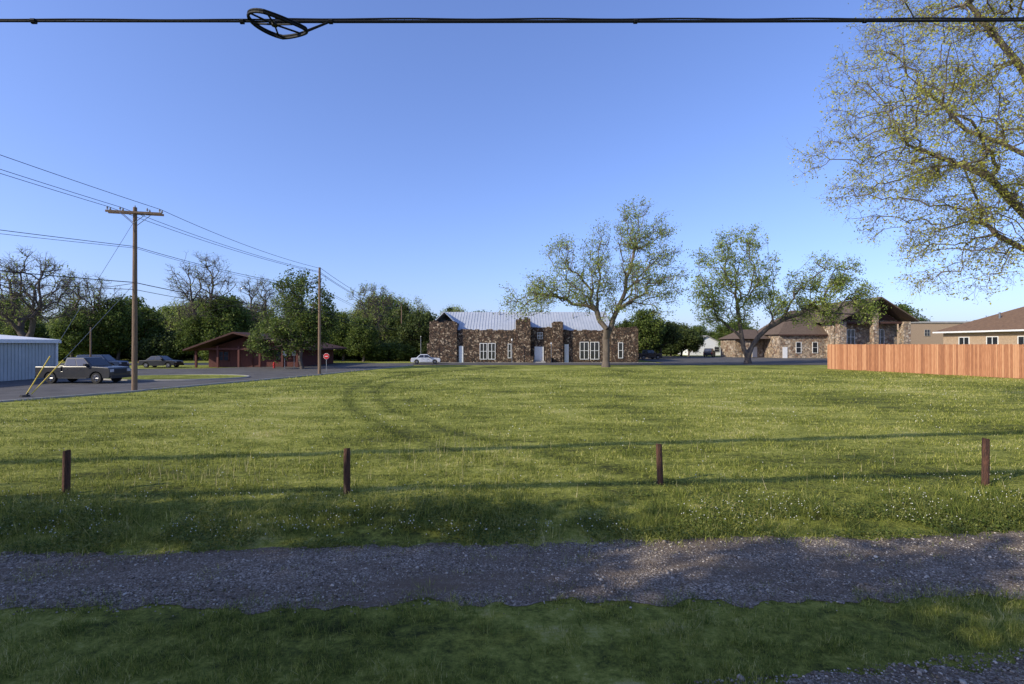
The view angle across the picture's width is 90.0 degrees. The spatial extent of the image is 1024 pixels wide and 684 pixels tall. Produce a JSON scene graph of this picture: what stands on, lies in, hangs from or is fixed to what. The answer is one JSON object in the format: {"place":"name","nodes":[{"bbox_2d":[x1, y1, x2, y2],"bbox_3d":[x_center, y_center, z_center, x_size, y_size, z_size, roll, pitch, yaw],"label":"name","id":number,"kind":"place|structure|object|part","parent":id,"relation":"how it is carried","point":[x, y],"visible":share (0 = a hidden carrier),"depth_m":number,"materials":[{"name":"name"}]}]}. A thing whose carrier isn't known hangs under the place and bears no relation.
{"place":"outdoors","nodes":[
{"label":"outdoors","id":0,"kind":"place"},
{"bbox_2d":[76,355,129,366],"bbox_3d":[-46.510,2.322,57.989,4.900,1.748,2.250,0,0,-8],"label":"parked suv","id":1,"kind":"object","parent":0,"point":[111,359],"visible":0.22,"depth_m":57.45,"materials":[{"name":"grey paint"}]},
{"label":"windows","id":2,"kind":"part","parent":1,"relation":"part of","materials":[{"name":"black glass"}]},
{"bbox_2d":[0,365,405,399],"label":"asphalt street","id":3,"kind":"structure","parent":0,"point":[13,389],"depth_m":40.46,"materials":[{"name":"grey asphalt"}]},
{"bbox_2d":[35,357,130,383],"bbox_3d":[-32.760,2.140,39.192,6.000,1.948,2.400,0,0,3],"label":"pickup truck","id":4,"kind":"object","parent":3,"relation":"on","point":[97,370],"visible":0.98,"depth_m":38.28,"materials":[{"name":"grey paint"}]},
{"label":"windows","id":5,"kind":"part","parent":4,"relation":"part of","materials":[{"name":"black glass"}]},
{"bbox_2d":[103,374,248,380],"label":"island kerb","id":6,"kind":"structure","parent":3,"relation":"on","point":[247,376],"depth_m":42.19,"materials":[{"name":"concrete"}]},
{"bbox_2d":[104,375,245,378],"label":"grass island","id":7,"kind":"structure","parent":6,"relation":"on","point":[181,376],"depth_m":45.70,"materials":[{"name":"green plant"}]},
{"bbox_2d":[58,363,826,364],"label":"asphalt cross street","id":8,"kind":"structure","parent":0,"point":[551,364],"depth_m":74.53,"materials":[{"name":"grey asphalt"}]},
{"bbox_2d":[410,354,440,363],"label":"parked car","id":9,"kind":"object","parent":8,"relation":"on","point":[423,358],"visible":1,"depth_m":75.65,"materials":[{"name":"white paint"}]},
{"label":"windows","id":10,"kind":"part","parent":9,"relation":"part of","materials":[{"name":"black glass"}]},
{"bbox_2d":[0,354,1023,683],"bbox_3d":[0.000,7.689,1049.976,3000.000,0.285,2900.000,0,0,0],"label":"lawn ground","id":11,"kind":"structure","parent":0,"point":[448,648],"depth_m":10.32,"materials":[{"name":"green plant"}]},
{"bbox_2d":[0,335,60,380],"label":"metal shed","id":12,"kind":"structure","parent":11,"relation":"on","point":[21,357],"depth_m":42.69,"materials":[{"name":"white metal"}]},
{"bbox_2d":[0,243,91,336],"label":"bare tree","id":13,"kind":"object","parent":11,"relation":"on","point":[35,311],"visible":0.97,"depth_m":69.77,"materials":[{"name":"brown plant"}]},
{"bbox_2d":[62,449,70,493],"bbox_3d":[-8.896,2.640,10.216,0.141,0.982,0.132,0,0,0],"label":"wooden post","id":14,"kind":"object","parent":11,"relation":"on","point":[66,469],"visible":0.85,"depth_m":10.17,"materials":[{"name":"brown wood"}]},
{"bbox_2d":[19,225,131,396],"bbox_3d":[-25.880,-2.205,30.676,0.544,11.230,5.401,0,0,36],"label":"guy wire anchor","id":15,"kind":"object","parent":11,"relation":"on","point":[26,394],"visible":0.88,"depth_m":29.62,"materials":[{"name":"metal"}]},
{"bbox_2d":[43,268,126,354],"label":"bare tree","id":16,"kind":"object","parent":11,"relation":"on","point":[89,308],"visible":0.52,"depth_m":89.19,"materials":[{"name":"brown plant"}]},
{"bbox_2d":[90,327,91,356],"bbox_3d":[-39.500,1.009,47.996,0.175,4.800,0.175,0,0,0],"label":"utility pole","id":17,"kind":"object","parent":11,"relation":"on","point":[90,342],"visible":0.66,"depth_m":47.95,"materials":[{"name":"brown wood"}]},
{"bbox_2d":[105,205,163,390],"bbox_3d":[-24.100,-2.692,32.713,3.100,12.070,0.558,0,0,-14],"label":"utility pole","id":18,"kind":"object","parent":11,"relation":"on","point":[134,372],"visible":0.98,"depth_m":32.62,"materials":[{"name":"brown wood"}]},
{"bbox_2d":[0,155,401,329],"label":"overhead power lines","id":19,"kind":"object","parent":18,"relation":"attached to","point":[167,257],"visible":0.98,"depth_m":35.03,"materials":[{"name":"black metal"}]},
{"bbox_2d":[138,356,183,367],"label":"parked car","id":20,"kind":"object","parent":11,"relation":"on","point":[156,361],"visible":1,"depth_m":65.10,"materials":[{"name":"black paint"}]},
{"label":"windows","id":21,"kind":"part","parent":20,"relation":"part of","materials":[{"name":"black glass"}]},
{"bbox_2d":[163,251,241,360],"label":"bare tree","id":22,"kind":"object","parent":11,"relation":"on","point":[192,307],"visible":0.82,"depth_m":94.16,"materials":[{"name":"brown plant"}]},
{"bbox_2d":[0,365,412,401],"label":"street kerb","id":23,"kind":"structure","parent":11,"relation":"on","point":[119,392],"depth_m":34.37,"materials":[{"name":"concrete"}]},
{"bbox_2d":[193,346,298,367],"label":"porch posts","id":24,"kind":"object","parent":11,"relation":"on","point":[217,348],"visible":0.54,"depth_m":65.72,"materials":[{"name":"brown wood"}]},
{"bbox_2d":[183,332,346,350],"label":"roof","id":25,"kind":"structure","parent":24,"relation":"on","point":[225,338],"depth_m":66.45,"materials":[{"name":"brown"}]},
{"bbox_2d":[219,351,286,366],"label":"window frames","id":26,"kind":"structure","parent":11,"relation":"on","point":[248,359],"depth_m":67.09,"materials":[{"name":"brown wood"}]},
{"bbox_2d":[219,352,285,359],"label":"window glass","id":27,"kind":"object","parent":26,"relation":"in","point":[221,355],"visible":0.5,"depth_m":67.17,"materials":[{"name":"black glass"}]},
{"bbox_2d":[236,271,280,332],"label":"bare tree","id":28,"kind":"object","parent":11,"relation":"on","point":[264,298],"visible":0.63,"depth_m":111.39,"materials":[{"name":"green plant"}]},
{"bbox_2d":[209,337,332,366],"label":"board walls","id":29,"kind":"structure","parent":11,"relation":"on","point":[309,360],"depth_m":67.19,"materials":[{"name":"brown wood"}]},
{"bbox_2d":[269,288,309,319],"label":"bare tree","id":30,"kind":"object","parent":11,"relation":"on","point":[288,302],"visible":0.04,"depth_m":117.04,"materials":[{"name":"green plant"}]},
{"bbox_2d":[243,265,345,368],"bbox_3d":[-25.689,-2.922,60.590,11.478,12.672,8.706,0,0,-22],"label":"leafy tree","id":31,"kind":"object","parent":11,"relation":"on","point":[280,329],"visible":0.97,"depth_m":60.07,"materials":[{"name":"green plant"}]},
{"bbox_2d":[318,267,320,373],"bbox_3d":[-18.800,-1.932,50.009,0.306,10.700,0.306,0,0,0],"label":"utility pole","id":32,"kind":"object","parent":11,"relation":"on","point":[319,321],"visible":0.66,"depth_m":49.92,"materials":[{"name":"brown wood"}]},
{"bbox_2d":[323,353,328,372],"bbox_3d":[-19.200,2.206,52.973,0.601,2.050,0.105,0,0,0],"label":"stop sign","id":33,"kind":"object","parent":11,"relation":"on","point":[326,356],"visible":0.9,"depth_m":52.94,"materials":[{"name":"metal"}]},
{"bbox_2d":[343,448,349,493],"bbox_3d":[-3.307,2.622,10.257,0.136,1.012,0.135,0,0,0],"label":"wooden post","id":34,"kind":"object","parent":11,"relation":"on","point":[346,470],"visible":0.89,"depth_m":10.21,"materials":[{"name":"brown wood"}]},
{"bbox_2d":[345,283,396,333],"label":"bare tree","id":35,"kind":"object","parent":11,"relation":"on","point":[378,318],"visible":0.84,"depth_m":104.34,"materials":[{"name":"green plant"}]},
{"bbox_2d":[391,296,429,319],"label":"bare tree","id":36,"kind":"object","parent":11,"relation":"on","point":[409,306],"visible":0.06,"depth_m":121.55,"materials":[{"name":"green plant"}]},
{"bbox_2d":[0,292,986,361],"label":"distant tree line","id":37,"kind":"object","parent":11,"relation":"on","point":[170,337],"visible":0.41,"depth_m":93.56,"materials":[{"name":"green plant"}]},
{"bbox_2d":[0,377,1023,535],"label":"clover flowers","id":38,"kind":"object","parent":11,"relation":"on","point":[520,475],"visible":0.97,"depth_m":9.46,"materials":[{"name":"white plant"}]},
{"bbox_2d":[427,317,637,362],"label":"stone walls","id":39,"kind":"structure","parent":11,"relation":"on","point":[447,339],"depth_m":83.70,"materials":[{"name":"stone"}]},
{"bbox_2d":[436,312,609,330],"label":"metal roof","id":40,"kind":"structure","parent":39,"relation":"on","point":[580,321],"depth_m":88.01,"materials":[{"name":"silver metal"}]},
{"bbox_2d":[459,332,622,361],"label":"window frames and doors","id":41,"kind":"structure","parent":39,"relation":"attached to","point":[538,353],"depth_m":83.93,"materials":[{"name":"white wood"}]},
{"bbox_2d":[480,333,621,358],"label":"window glass","id":42,"kind":"object","parent":41,"relation":"in","point":[540,337],"visible":1,"depth_m":83.97,"materials":[{"name":"grey glass"}]},
{"bbox_2d":[493,194,694,366],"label":"pecan tree","id":43,"kind":"object","parent":11,"relation":"on","point":[538,292],"visible":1,"depth_m":66.30,"materials":[{"name":"green plant"}]},
{"bbox_2d":[656,443,662,484],"bbox_3d":[3.196,2.680,11.080,0.162,0.982,0.136,0,0,0],"label":"wooden post","id":44,"kind":"object","parent":11,"relation":"on","point":[659,460],"visible":0.91,"depth_m":11.02,"materials":[{"name":"brown wood"}]},
{"bbox_2d":[678,336,720,354],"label":"walls","id":45,"kind":"structure","parent":11,"relation":"on","point":[710,342],"depth_m":138.00,"materials":[{"name":"white paint"}]},
{"bbox_2d":[638,356,826,362],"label":"asphalt parking lot","id":46,"kind":"structure","parent":11,"relation":"on","point":[691,359],"depth_m":92.70,"materials":[{"name":"grey asphalt"}]},
{"bbox_2d":[638,350,662,358],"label":"pickup truck","id":47,"kind":"object","parent":46,"relation":"on","point":[651,354],"visible":0.87,"depth_m":99.16,"materials":[{"name":"black paint"}]},
{"bbox_2d":[703,348,715,356],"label":"parked suv","id":48,"kind":"object","parent":46,"relation":"on","point":[709,352],"visible":0.97,"depth_m":116.08,"materials":[{"name":"black paint"}]},
{"bbox_2d":[685,221,891,363],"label":"shade tree","id":49,"kind":"object","parent":11,"relation":"on","point":[839,280],"visible":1,"depth_m":77.25,"materials":[{"name":"green plant"}]},
{"bbox_2d":[719,296,918,357],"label":"stone church","id":50,"kind":"structure","parent":11,"relation":"on","point":[784,340],"depth_m":108.92,"materials":[{"name":"beige stone"}]},
{"bbox_2d":[752,329,883,357],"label":"window frames and doors","id":51,"kind":"structure","parent":50,"relation":"in","point":[754,354],"depth_m":108.92,"materials":[{"name":"white paint"}]},
{"bbox_2d":[796,330,883,352],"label":"window glass","id":52,"kind":"structure","parent":50,"relation":"in","point":[850,333],"depth_m":106.48,"materials":[{"name":"grey glass"}]},
{"bbox_2d":[786,0,1023,304],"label":"pecan tree","id":53,"kind":"object","parent":11,"relation":"on","point":[980,168],"visible":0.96,"depth_m":20.99,"materials":[{"name":"green plant"}]},
{"bbox_2d":[827,344,1023,378],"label":"wooden fence","id":54,"kind":"object","parent":11,"relation":"on","point":[984,360],"visible":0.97,"depth_m":51.12,"materials":[{"name":"brown wood"}]},
{"bbox_2d":[897,323,976,343],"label":"brick walls","id":55,"kind":"structure","parent":11,"relation":"on","point":[917,334],"depth_m":121.01,"materials":[{"name":"beige brick"}]},
{"bbox_2d":[911,321,969,322],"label":"parapet coping","id":56,"kind":"object","parent":55,"relation":"on","point":[941,322],"visible":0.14,"depth_m":120.82,"materials":[{"name":"metal"}]},
{"bbox_2d":[981,438,989,485],"bbox_3d":[10.106,2.601,10.931,0.147,1.112,0.132,0,0,0],"label":"wooden post","id":57,"kind":"object","parent":11,"relation":"on","point":[985,466],"visible":0.88,"depth_m":10.88,"materials":[{"name":"brown wood"}]},
{"bbox_2d":[0,530,1023,683],"bbox_3d":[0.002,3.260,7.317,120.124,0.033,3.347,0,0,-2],"label":"gravel road","id":58,"kind":"structure","parent":0,"point":[454,580],"depth_m":7.18,"materials":[{"name":"grey gravel"}]},
{"bbox_2d":[0,8,1023,39],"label":"overhead cable","id":59,"kind":"object","parent":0,"point":[279,20],"visible":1,"depth_m":7.24,"materials":[{"name":"black rubber"}]},
{"bbox_2d":[0,0,1023,331],"label":"sky","id":60,"kind":"structure","parent":0,"point":[436,163],"materials":[{"name":"blue"}]},
{"bbox_2d":[413,362,654,362],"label":"sidewalk","id":61,"kind":"structure","parent":0,"point":[527,362],"depth_m":82.41,"materials":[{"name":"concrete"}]},
{"bbox_2d":[785,654,1023,683],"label":"gravel driveway","id":62,"kind":"structure","parent":0,"point":[899,668],"depth_m":4.99,"materials":[{"name":"grey gravel"}]},
{"bbox_2d":[925,330,971,335],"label":"window glass","id":63,"kind":"object","parent":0,"point":[927,332],"visible":0.43,"depth_m":120.99,"materials":[{"name":"grey glass"}]},
{"bbox_2d":[943,331,1023,344],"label":"brick walls","id":64,"kind":"structure","parent":0,"point":[980,338],"depth_m":73.34,"materials":[{"name":"beige brick"}]},
{"bbox_2d":[933,329,1023,343],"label":"fascia and frames","id":65,"kind":"structure","parent":64,"relation":"attached to","point":[984,331],"depth_m":71.81,"materials":[{"name":"white paint"}]},
{"bbox_2d":[934,307,1023,331],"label":"shingle roof","id":66,"kind":"structure","parent":65,"relation":"on","point":[1013,319],"depth_m":73.62,"materials":[{"name":"brown"}]},
{"bbox_2d":[959,337,1023,344],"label":"window glass","id":67,"kind":"object","parent":65,"relation":"attached to","point":[989,340],"visible":0.64,"depth_m":72.16,"materials":[{"name":"glass"}]}
]}

